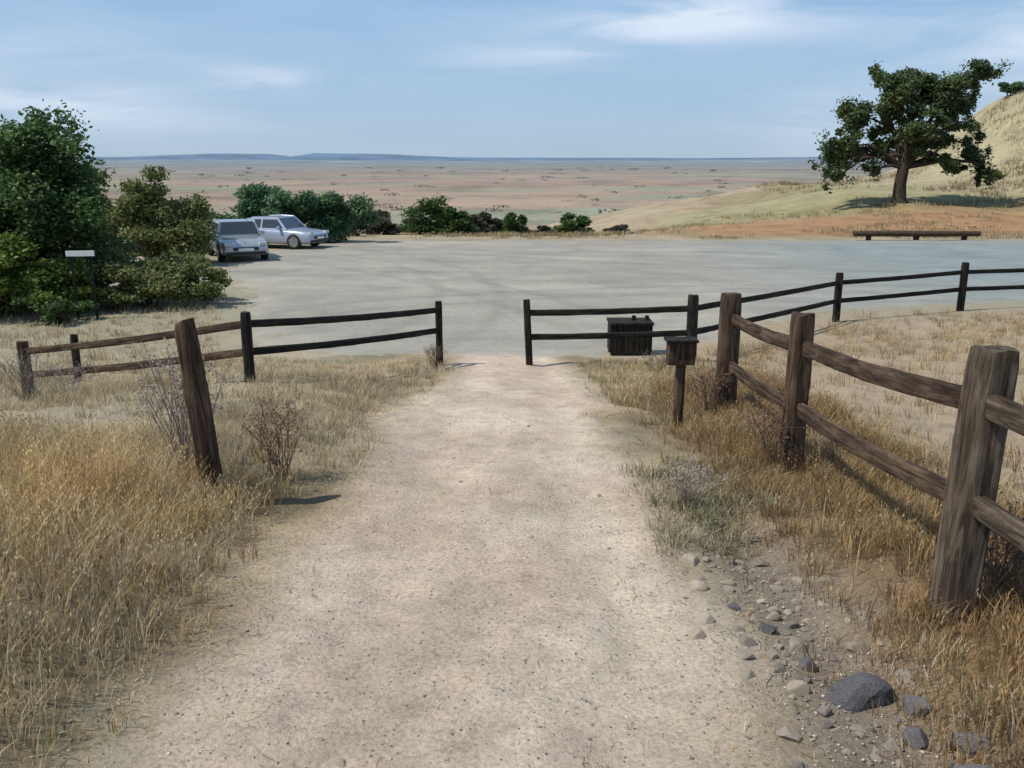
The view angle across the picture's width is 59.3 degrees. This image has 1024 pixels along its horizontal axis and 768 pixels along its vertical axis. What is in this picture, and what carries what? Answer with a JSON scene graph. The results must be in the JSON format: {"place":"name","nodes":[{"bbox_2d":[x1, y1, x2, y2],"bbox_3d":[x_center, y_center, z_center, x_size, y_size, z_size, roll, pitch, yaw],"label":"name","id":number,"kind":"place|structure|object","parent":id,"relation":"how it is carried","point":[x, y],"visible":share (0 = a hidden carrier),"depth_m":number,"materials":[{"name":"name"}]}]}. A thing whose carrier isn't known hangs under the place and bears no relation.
{"place":"outdoors","nodes":[
{"label":"outdoors","id":0,"kind":"place"},
{"bbox_2d":[0,293,454,767],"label":"grass","id":1,"kind":"structure","parent":0,"point":[101,455],"depth_m":4.55,"materials":[{"name":"plant"}]},
{"bbox_2d":[58,361,836,767],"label":"path","id":2,"kind":"structure","parent":0,"point":[308,725],"depth_m":3.52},
{"bbox_2d":[337,758,345,767],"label":"stone","id":3,"kind":"object","parent":2,"relation":"on","point":[341,763],"visible":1,"depth_m":2.67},
{"bbox_2d":[688,628,705,639],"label":"stone","id":4,"kind":"object","parent":2,"relation":"on","point":[696,633],"visible":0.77,"depth_m":3.46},
{"bbox_2d":[689,580,708,591],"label":"stone","id":5,"kind":"object","parent":2,"relation":"on","point":[698,585],"visible":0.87,"depth_m":3.93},
{"bbox_2d":[738,635,756,646],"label":"stone","id":6,"kind":"object","parent":2,"relation":"on","point":[744,640],"visible":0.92,"depth_m":3.42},
{"bbox_2d":[79,153,822,160],"bbox_3d":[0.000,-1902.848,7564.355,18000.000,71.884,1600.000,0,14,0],"label":"hills","id":7,"kind":"structure","parent":0,"point":[339,156],"depth_m":7120.44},
{"bbox_2d":[75,158,897,162],"bbox_3d":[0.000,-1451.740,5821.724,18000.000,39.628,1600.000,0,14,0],"label":"hills","id":8,"kind":"structure","parent":0,"point":[369,161],"depth_m":5324.65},
{"bbox_2d":[8,401,1001,767],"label":"gravel","id":9,"kind":"structure","parent":0,"point":[676,639],"depth_m":3.44,"materials":[{"name":"gravel"}]},
{"bbox_2d":[0,92,1023,767],"bbox_3d":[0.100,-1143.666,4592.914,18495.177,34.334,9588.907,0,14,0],"label":"ground","id":10,"kind":"structure","parent":0,"point":[656,202],"depth_m":13.06,"materials":[{"name":"soil"}]},
{"bbox_2d":[0,349,62,401],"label":"dead weed","id":11,"kind":"object","parent":10,"relation":"on","point":[20,374],"visible":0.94,"depth_m":10.98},
{"bbox_2d":[0,230,103,317],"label":"bush","id":12,"kind":"object","parent":10,"relation":"on","point":[25,278],"visible":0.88,"depth_m":20.23,"materials":[{"name":"green plant"}]},
{"bbox_2d":[9,296,98,323],"bbox_3d":[-10.095,-1.599,19.870,1.632,0.751,1.278,0,14,0],"label":"bush","id":13,"kind":"object","parent":10,"relation":"on","point":[52,309],"visible":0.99,"depth_m":19.71,"materials":[{"name":"green plant"}]},
{"bbox_2d":[28,361,97,395],"bbox_3d":[-5.158,-0.025,10.508,0.604,0.494,0.714,9,17,33],"label":"dead weed","id":14,"kind":"object","parent":10,"relation":"on","point":[72,377],"visible":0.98,"depth_m":10.51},
{"bbox_2d":[0,99,142,303],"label":"willow tree","id":15,"kind":"object","parent":10,"relation":"on","point":[29,163],"visible":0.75,"depth_m":20.95,"materials":[{"name":"green plant"}]},
{"bbox_2d":[70,334,81,380],"bbox_3d":[-6.740,-0.303,13.941,0.108,0.956,0.105,1,14,0],"label":"wooden post","id":16,"kind":"object","parent":10,"relation":"on","point":[75,353],"visible":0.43,"depth_m":13.86,"materials":[{"name":"brown wood"}]},
{"bbox_2d":[65,251,98,319],"bbox_3d":[-9.553,-2.127,20.106,0.600,1.690,0.072,-2,14,-8],"label":"sign","id":17,"kind":"object","parent":10,"relation":"on","point":[71,254],"visible":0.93,"depth_m":20.02,"materials":[{"name":"white paint"}]},
{"bbox_2d":[72,247,232,306],"bbox_3d":[-8.845,-2.519,21.559,4.159,1.554,2.045,-3,14,-12],"label":"bush","id":18,"kind":"object","parent":10,"relation":"on","point":[155,278],"visible":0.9,"depth_m":21.30,"materials":[{"name":"green plant"}]},
{"bbox_2d":[95,164,220,261],"bbox_3d":[-12.154,-5.656,30.488,4.659,3.519,2.929,0,14,0],"label":"tree","id":19,"kind":"object","parent":10,"relation":"on","point":[158,226],"visible":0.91,"depth_m":30.04,"materials":[{"name":"green plant"}]},
{"bbox_2d":[111,337,244,482],"bbox_3d":[-1.885,0.167,5.181,0.677,0.870,0.572,0,14,0],"label":"dead weed","id":20,"kind":"object","parent":10,"relation":"on","point":[183,424],"visible":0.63,"depth_m":5.15,"materials":[{"name":"plant"}]},
{"bbox_2d":[175,318,226,501],"bbox_3d":[-1.691,0.241,4.925,0.139,1.224,0.126,-5,14,1],"label":"wooden post","id":21,"kind":"object","parent":10,"relation":"on","point":[199,409],"visible":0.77,"depth_m":4.85,"materials":[{"name":"brown wood"}]},
{"bbox_2d":[203,210,228,229],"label":"bush","id":22,"kind":"object","parent":10,"relation":"on","point":[219,216],"visible":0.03,"depth_m":35.65,"materials":[{"name":"green plant"}]},
{"bbox_2d":[16,301,442,398],"bbox_3d":[-3.607,-0.587,12.188,3.824,1.658,4.157,7,15,25],"label":"wooden fence","id":23,"kind":"object","parent":10,"relation":"on","point":[245,324],"visible":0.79,"depth_m":10.51,"materials":[{"name":"brown wood"}]},
{"bbox_2d":[229,385,313,481],"bbox_3d":[-1.466,0.307,5.511,0.430,0.600,0.416,2,14,10],"label":"dead weed","id":24,"kind":"object","parent":10,"relation":"on","point":[281,423],"visible":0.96,"depth_m":5.53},
{"bbox_2d":[224,182,380,242],"bbox_3d":[-9.451,-7.553,40.005,7.304,2.806,3.168,0,14,0],"label":"tree","id":25,"kind":"object","parent":10,"relation":"on","point":[331,210],"visible":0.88,"depth_m":39.52,"materials":[{"name":"green plant"}]},
{"bbox_2d":[329,206,371,235],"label":"shrub","id":26,"kind":"object","parent":10,"relation":"on","point":[355,231],"visible":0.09,"depth_m":46.04,"materials":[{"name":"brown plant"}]},
{"bbox_2d":[362,210,401,234],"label":"shrub","id":27,"kind":"object","parent":10,"relation":"on","point":[385,226],"visible":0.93,"depth_m":48.18,"materials":[{"name":"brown plant"}]},
{"bbox_2d":[396,218,416,232],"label":"shrub","id":28,"kind":"object","parent":10,"relation":"on","point":[402,221],"visible":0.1,"depth_m":50.91,"materials":[{"name":"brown plant"}]},
{"bbox_2d":[76,166,737,218],"bbox_3d":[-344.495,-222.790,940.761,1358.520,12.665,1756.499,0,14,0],"label":"scrub","id":29,"kind":"object","parent":10,"relation":"on","point":[486,209],"visible":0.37,"depth_m":481.25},
{"bbox_2d":[423,342,447,368],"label":"dead weed","id":30,"kind":"object","parent":10,"relation":"on","point":[434,353],"visible":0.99,"depth_m":12.76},
{"bbox_2d":[397,193,476,234],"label":"shrub","id":31,"kind":"object","parent":10,"relation":"on","point":[432,208],"visible":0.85,"depth_m":48.83,"materials":[{"name":"green plant"}]},
{"bbox_2d":[434,204,479,234],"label":"shrub","id":32,"kind":"object","parent":10,"relation":"on","point":[462,225],"visible":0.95,"depth_m":48.64,"materials":[{"name":"green plant"}]},
{"bbox_2d":[469,211,503,234],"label":"shrub","id":33,"kind":"object","parent":10,"relation":"on","point":[481,219],"visible":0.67,"depth_m":50.08,"materials":[{"name":"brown plant"}]},
{"bbox_2d":[487,217,503,229],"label":"shrub","id":34,"kind":"object","parent":10,"relation":"on","point":[498,222],"visible":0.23,"depth_m":50.56,"materials":[{"name":"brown plant"}]},
{"bbox_2d":[4,361,1023,767],"bbox_3d":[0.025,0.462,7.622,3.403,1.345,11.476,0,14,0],"label":"grass","id":35,"kind":"structure","parent":10,"relation":"on","point":[710,510],"depth_m":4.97,"materials":[{"name":"plant"}]},
{"bbox_2d":[500,212,528,234],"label":"shrub","id":36,"kind":"object","parent":10,"relation":"on","point":[519,225],"visible":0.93,"depth_m":49.20,"materials":[{"name":"green plant"}]},
{"bbox_2d":[529,225,555,234],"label":"shrub","id":37,"kind":"object","parent":10,"relation":"on","point":[544,228],"visible":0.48,"depth_m":51.09,"materials":[{"name":"green plant"}]},
{"bbox_2d":[552,212,594,234],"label":"shrub","id":38,"kind":"object","parent":10,"relation":"on","point":[579,223],"visible":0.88,"depth_m":49.16,"materials":[{"name":"green plant"}]},
{"bbox_2d":[602,224,633,233],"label":"shrub","id":39,"kind":"object","parent":10,"relation":"on","point":[621,227],"visible":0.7,"depth_m":50.23,"materials":[{"name":"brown plant"}]},
{"bbox_2d":[225,240,1023,357],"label":"car park","id":40,"kind":"structure","parent":10,"relation":"on","point":[481,290],"depth_m":25.75,"materials":[{"name":"asphalt"}]},
{"bbox_2d":[208,218,268,261],"bbox_3d":[-10.144,-5.366,33.073,1.902,1.413,4.050,-7,16,-25],"label":"car","id":41,"kind":"object","parent":40,"relation":"on","point":[239,237],"visible":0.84,"depth_m":31.93,"materials":[{"name":"silver metal"}]},
{"bbox_2d":[251,214,328,249],"bbox_3d":[-9.738,-6.382,37.568,3.950,1.313,1.958,4,15,17],"label":"car","id":42,"kind":"object","parent":40,"relation":"on","point":[293,232],"visible":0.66,"depth_m":36.77,"materials":[{"name":"silver paint"}]},
{"bbox_2d":[607,315,653,355],"bbox_3d":[1.900,-0.770,14.546,0.700,0.680,0.530,0,14,0],"label":"litter bin","id":43,"kind":"object","parent":40,"relation":"on","point":[633,323],"visible":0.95,"depth_m":14.34,"materials":[{"name":"brown wood"}]},
{"bbox_2d":[641,349,672,373],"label":"dead weed","id":44,"kind":"object","parent":10,"relation":"on","point":[658,365],"visible":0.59,"depth_m":11.74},
{"bbox_2d":[664,336,698,426],"bbox_3d":[1.330,0.067,7.179,0.250,0.875,0.170,0,14,0],"label":"trail marker","id":45,"kind":"object","parent":10,"relation":"on","point":[680,352],"visible":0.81,"depth_m":7.07,"materials":[{"name":"brown wood"}]},
{"bbox_2d":[348,91,1023,238],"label":"grass","id":46,"kind":"structure","parent":10,"relation":"on","point":[642,231],"depth_m":59.40,"materials":[{"name":"plant"}]},
{"bbox_2d":[681,554,699,565],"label":"stone","id":47,"kind":"object","parent":10,"relation":"on","point":[691,560],"visible":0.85,"depth_m":4.21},
{"bbox_2d":[656,454,727,507],"bbox_3d":[0.985,0.565,4.976,0.402,0.283,0.428,0,14,0],"label":"dead weed","id":48,"kind":"object","parent":10,"relation":"on","point":[688,483],"visible":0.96,"depth_m":4.98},
{"bbox_2d":[695,611,714,623],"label":"stone","id":49,"kind":"object","parent":10,"relation":"on","point":[705,617],"visible":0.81,"depth_m":3.60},
{"bbox_2d":[702,556,710,561],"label":"stone","id":50,"kind":"object","parent":10,"relation":"on","point":[706,559],"visible":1,"depth_m":4.26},
{"bbox_2d":[685,357,735,417],"bbox_3d":[1.636,0.043,7.426,0.424,0.542,0.513,8,16,28],"label":"dead weed","id":51,"kind":"object","parent":10,"relation":"on","point":[713,389],"visible":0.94,"depth_m":7.40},
{"bbox_2d":[720,580,735,585],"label":"stone","id":52,"kind":"object","parent":10,"relation":"on","point":[729,582],"visible":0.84,"depth_m":4.00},
{"bbox_2d":[722,585,734,592],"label":"stone","id":53,"kind":"object","parent":10,"relation":"on","point":[729,589],"visible":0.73,"depth_m":3.94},
{"bbox_2d":[727,602,741,611],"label":"stone","id":54,"kind":"object","parent":10,"relation":"on","point":[735,606],"visible":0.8,"depth_m":3.75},
{"bbox_2d":[732,626,744,631],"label":"stone","id":55,"kind":"object","parent":10,"relation":"on","point":[738,628],"visible":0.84,"depth_m":3.54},
{"bbox_2d":[735,560,744,565],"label":"stone","id":56,"kind":"object","parent":10,"relation":"on","point":[741,562],"visible":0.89,"depth_m":4.32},
{"bbox_2d":[736,649,756,659],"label":"stone","id":57,"kind":"object","parent":10,"relation":"on","point":[744,654],"visible":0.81,"depth_m":3.30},
{"bbox_2d":[739,669,754,679],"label":"stone","id":58,"kind":"object","parent":10,"relation":"on","point":[746,674],"visible":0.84,"depth_m":3.15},
{"bbox_2d":[745,575,755,581],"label":"stone","id":59,"kind":"object","parent":10,"relation":"on","point":[753,579],"visible":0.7,"depth_m":4.08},
{"bbox_2d":[750,614,758,620],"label":"stone","id":60,"kind":"object","parent":10,"relation":"on","point":[754,617],"visible":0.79,"depth_m":3.69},
{"bbox_2d":[753,558,769,566],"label":"stone","id":61,"kind":"object","parent":10,"relation":"on","point":[759,562],"visible":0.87,"depth_m":4.32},
{"bbox_2d":[756,598,768,604],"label":"stone","id":62,"kind":"object","parent":10,"relation":"on","point":[764,601],"visible":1,"depth_m":3.85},
{"bbox_2d":[760,622,776,633],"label":"stone","id":63,"kind":"object","parent":10,"relation":"on","point":[766,628],"visible":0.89,"depth_m":3.57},
{"bbox_2d":[765,611,780,620],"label":"stone","id":64,"kind":"object","parent":10,"relation":"on","point":[773,616],"visible":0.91,"depth_m":3.71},
{"bbox_2d":[767,649,778,659],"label":"stone","id":65,"kind":"object","parent":10,"relation":"on","point":[772,654],"visible":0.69,"depth_m":3.35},
{"bbox_2d":[523,262,1023,365],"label":"wooden fence","id":66,"kind":"object","parent":10,"relation":"on","point":[693,307],"visible":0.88,"depth_m":14.65,"materials":[{"name":"brown wood"}]},
{"bbox_2d":[767,606,779,612],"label":"stone","id":67,"kind":"object","parent":10,"relation":"on","point":[773,608],"visible":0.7,"depth_m":3.78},
{"bbox_2d":[769,585,783,592],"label":"stone","id":68,"kind":"object","parent":10,"relation":"on","point":[779,589],"visible":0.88,"depth_m":4.00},
{"bbox_2d":[742,393,814,471],"bbox_3d":[1.670,0.317,5.732,0.491,0.511,0.474,12,18,39],"label":"dead weed","id":69,"kind":"object","parent":10,"relation":"on","point":[777,430],"visible":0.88,"depth_m":5.70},
{"bbox_2d":[774,644,783,649],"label":"stone","id":70,"kind":"object","parent":10,"relation":"on","point":[780,646],"visible":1,"depth_m":3.43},
{"bbox_2d":[773,567,785,574],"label":"stone","id":71,"kind":"object","parent":10,"relation":"on","point":[778,570],"visible":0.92,"depth_m":4.22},
{"bbox_2d":[774,663,785,672],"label":"stone","id":72,"kind":"object","parent":10,"relation":"on","point":[780,668],"visible":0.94,"depth_m":3.22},
{"bbox_2d":[782,630,791,635],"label":"stone","id":73,"kind":"object","parent":10,"relation":"on","point":[787,633],"visible":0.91,"depth_m":3.61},
{"bbox_2d":[783,609,792,614],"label":"stone","id":74,"kind":"object","parent":10,"relation":"on","point":[787,611],"visible":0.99,"depth_m":3.79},
{"bbox_2d":[776,725,801,742],"bbox_3d":[0.859,1.094,2.799,0.076,0.046,0.089,20,6,28],"label":"stone","id":75,"kind":"object","parent":10,"relation":"on","point":[788,732],"visible":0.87,"depth_m":2.78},
{"bbox_2d":[783,621,799,628],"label":"stone","id":76,"kind":"object","parent":10,"relation":"on","point":[792,625],"visible":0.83,"depth_m":3.68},
{"bbox_2d":[791,599,801,603],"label":"stone","id":77,"kind":"object","parent":10,"relation":"on","point":[796,601],"visible":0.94,"depth_m":3.90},
{"bbox_2d":[788,637,806,652],"bbox_3d":[1.104,1.023,3.486,0.070,0.072,0.091,1,18,15],"label":"stone","id":78,"kind":"object","parent":10,"relation":"on","point":[794,643],"visible":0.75,"depth_m":3.46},
{"bbox_2d":[791,576,803,585],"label":"stone","id":79,"kind":"object","parent":10,"relation":"on","point":[796,580],"visible":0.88,"depth_m":4.07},
{"bbox_2d":[785,680,810,694],"bbox_3d":[0.988,1.061,3.121,0.094,0.062,0.065,-9,15,-13],"label":"stone","id":80,"kind":"object","parent":10,"relation":"on","point":[798,686],"visible":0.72,"depth_m":3.10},
{"bbox_2d":[792,762,805,767],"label":"stone","id":81,"kind":"object","parent":10,"relation":"on","point":[798,764],"visible":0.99,"depth_m":2.62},
{"bbox_2d":[798,632,812,642],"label":"stone","id":82,"kind":"object","parent":10,"relation":"on","point":[805,636],"visible":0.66,"depth_m":3.58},
{"bbox_2d":[802,720,810,726],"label":"stone","id":83,"kind":"object","parent":10,"relation":"on","point":[806,723],"visible":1,"depth_m":2.88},
{"bbox_2d":[798,657,816,671],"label":"stone","id":84,"kind":"object","parent":10,"relation":"on","point":[808,661],"visible":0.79,"depth_m":3.27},
{"bbox_2d":[802,618,812,624],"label":"stone","id":85,"kind":"object","parent":10,"relation":"on","point":[807,621],"visible":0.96,"depth_m":3.72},
{"bbox_2d":[803,676,812,683],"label":"stone","id":86,"kind":"object","parent":10,"relation":"on","point":[808,680],"visible":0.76,"depth_m":3.18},
{"bbox_2d":[814,749,824,755],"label":"stone","id":87,"kind":"object","parent":10,"relation":"on","point":[819,751],"visible":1,"depth_m":2.71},
{"bbox_2d":[818,601,828,607],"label":"stone","id":88,"kind":"object","parent":10,"relation":"on","point":[821,604],"visible":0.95,"depth_m":3.82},
{"bbox_2d":[817,706,831,716],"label":"stone","id":89,"kind":"object","parent":10,"relation":"on","point":[824,711],"visible":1,"depth_m":2.96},
{"bbox_2d":[819,576,831,584],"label":"stone","id":90,"kind":"object","parent":10,"relation":"on","point":[825,579],"visible":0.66,"depth_m":4.01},
{"bbox_2d":[819,720,832,728],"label":"stone","id":91,"kind":"object","parent":10,"relation":"on","point":[825,724],"visible":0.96,"depth_m":2.88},
{"bbox_2d":[820,744,831,751],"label":"stone","id":92,"kind":"object","parent":10,"relation":"on","point":[825,747],"visible":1,"depth_m":2.74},
{"bbox_2d":[823,651,838,661],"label":"stone","id":93,"kind":"object","parent":10,"relation":"on","point":[832,655],"visible":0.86,"depth_m":3.41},
{"bbox_2d":[841,748,850,754],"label":"stone","id":94,"kind":"object","parent":10,"relation":"on","point":[846,751],"visible":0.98,"depth_m":2.74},
{"bbox_2d":[846,641,870,652],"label":"stone","id":95,"kind":"object","parent":10,"relation":"on","point":[849,645],"visible":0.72,"depth_m":3.46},
{"bbox_2d":[849,724,868,737],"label":"stone","id":96,"kind":"object","parent":10,"relation":"on","point":[859,727],"visible":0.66,"depth_m":2.88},
{"bbox_2d":[826,672,894,712],"bbox_3d":[1.197,1.073,3.104,0.242,0.139,0.184,-5,17,-2],"label":"stone","id":97,"kind":"object","parent":10,"relation":"on","point":[855,691],"visible":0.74,"depth_m":3.06,"materials":[{"name":"stone"}]},
{"bbox_2d":[856,610,869,620],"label":"stone","id":98,"kind":"object","parent":10,"relation":"on","point":[865,618],"visible":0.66,"depth_m":3.67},
{"bbox_2d":[714,292,1023,624],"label":"wooden fence","id":99,"kind":"object","parent":10,"relation":"on","point":[990,413],"visible":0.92,"depth_m":3.47,"materials":[{"name":"brown wood"}]},
{"bbox_2d":[864,726,874,731],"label":"stone","id":100,"kind":"object","parent":10,"relation":"on","point":[869,728],"visible":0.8,"depth_m":2.93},
{"bbox_2d":[870,753,881,763],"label":"stone","id":101,"kind":"object","parent":10,"relation":"on","point":[873,756],"visible":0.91,"depth_m":2.72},
{"bbox_2d":[871,721,881,727],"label":"stone","id":102,"kind":"object","parent":10,"relation":"on","point":[876,725],"visible":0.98,"depth_m":2.95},
{"bbox_2d":[877,639,886,645],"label":"stone","id":103,"kind":"object","parent":10,"relation":"on","point":[880,643],"visible":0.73,"depth_m":3.46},
{"bbox_2d":[884,738,902,752],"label":"stone","id":104,"kind":"object","parent":10,"relation":"on","point":[890,744],"visible":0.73,"depth_m":2.80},
{"bbox_2d":[895,759,905,767],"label":"stone","id":105,"kind":"object","parent":10,"relation":"on","point":[901,764],"visible":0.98,"depth_m":2.72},
{"bbox_2d":[894,669,916,687],"bbox_3d":[1.393,1.047,3.188,0.077,0.053,0.093,11,28,5],"label":"stone","id":106,"kind":"object","parent":10,"relation":"on","point":[904,679],"visible":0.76,"depth_m":3.17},
{"bbox_2d":[807,58,1013,203],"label":"oak tree","id":107,"kind":"object","parent":10,"relation":"on","point":[917,90],"visible":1,"depth_m":59.19,"materials":[{"name":"green plant"}]},
{"bbox_2d":[902,727,927,749],"bbox_3d":[1.279,1.126,2.862,0.086,0.082,0.109,-6,7,41],"label":"stone","id":108,"kind":"object","parent":10,"relation":"on","point":[918,739],"visible":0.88,"depth_m":2.83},
{"bbox_2d":[853,230,980,240],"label":"log barrier","id":109,"kind":"object","parent":10,"relation":"on","point":[915,235],"visible":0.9,"depth_m":41.25,"materials":[{"name":"brown wood"}]},
{"bbox_2d":[902,693,931,717],"bbox_3d":[1.358,1.094,3.038,0.092,0.070,0.098,-16,32,-9],"label":"stone","id":110,"kind":"object","parent":10,"relation":"on","point":[921,701],"visible":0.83,"depth_m":3.02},
{"bbox_2d":[949,732,993,754],"bbox_3d":[1.419,1.116,2.778,0.127,0.084,0.085,-1,1,34],"label":"stone","id":111,"kind":"object","parent":10,"relation":"on","point":[961,736],"visible":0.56,"depth_m":2.75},
{"bbox_2d":[953,764,993,767],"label":"stone","id":112,"kind":"object","parent":10,"relation":"on","point":[971,766],"visible":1,"depth_m":2.60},
{"bbox_2d":[992,170,1005,179],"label":"bush","id":113,"kind":"object","parent":10,"relation":"on","point":[1000,174],"visible":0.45,"depth_m":71.67,"materials":[{"name":"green plant"}]},
{"bbox_2d":[982,488,1023,607],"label":"dead weed","id":114,"kind":"object","parent":10,"relation":"on","point":[1018,556],"visible":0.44,"depth_m":3.61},
{"bbox_2d":[997,81,1023,95],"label":"bush","id":115,"kind":"object","parent":10,"relation":"on","point":[1011,88],"visible":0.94,"depth_m":88.09,"materials":[{"name":"green plant"}]},
{"bbox_2d":[0,0,1023,157],"label":"sky","id":116,"kind":"structure","parent":0,"point":[439,78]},
{"bbox_2d":[573,303,1023,767],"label":"grass","id":117,"kind":"structure","parent":0,"point":[722,433],"depth_m":4.78,"materials":[{"name":"plant"}]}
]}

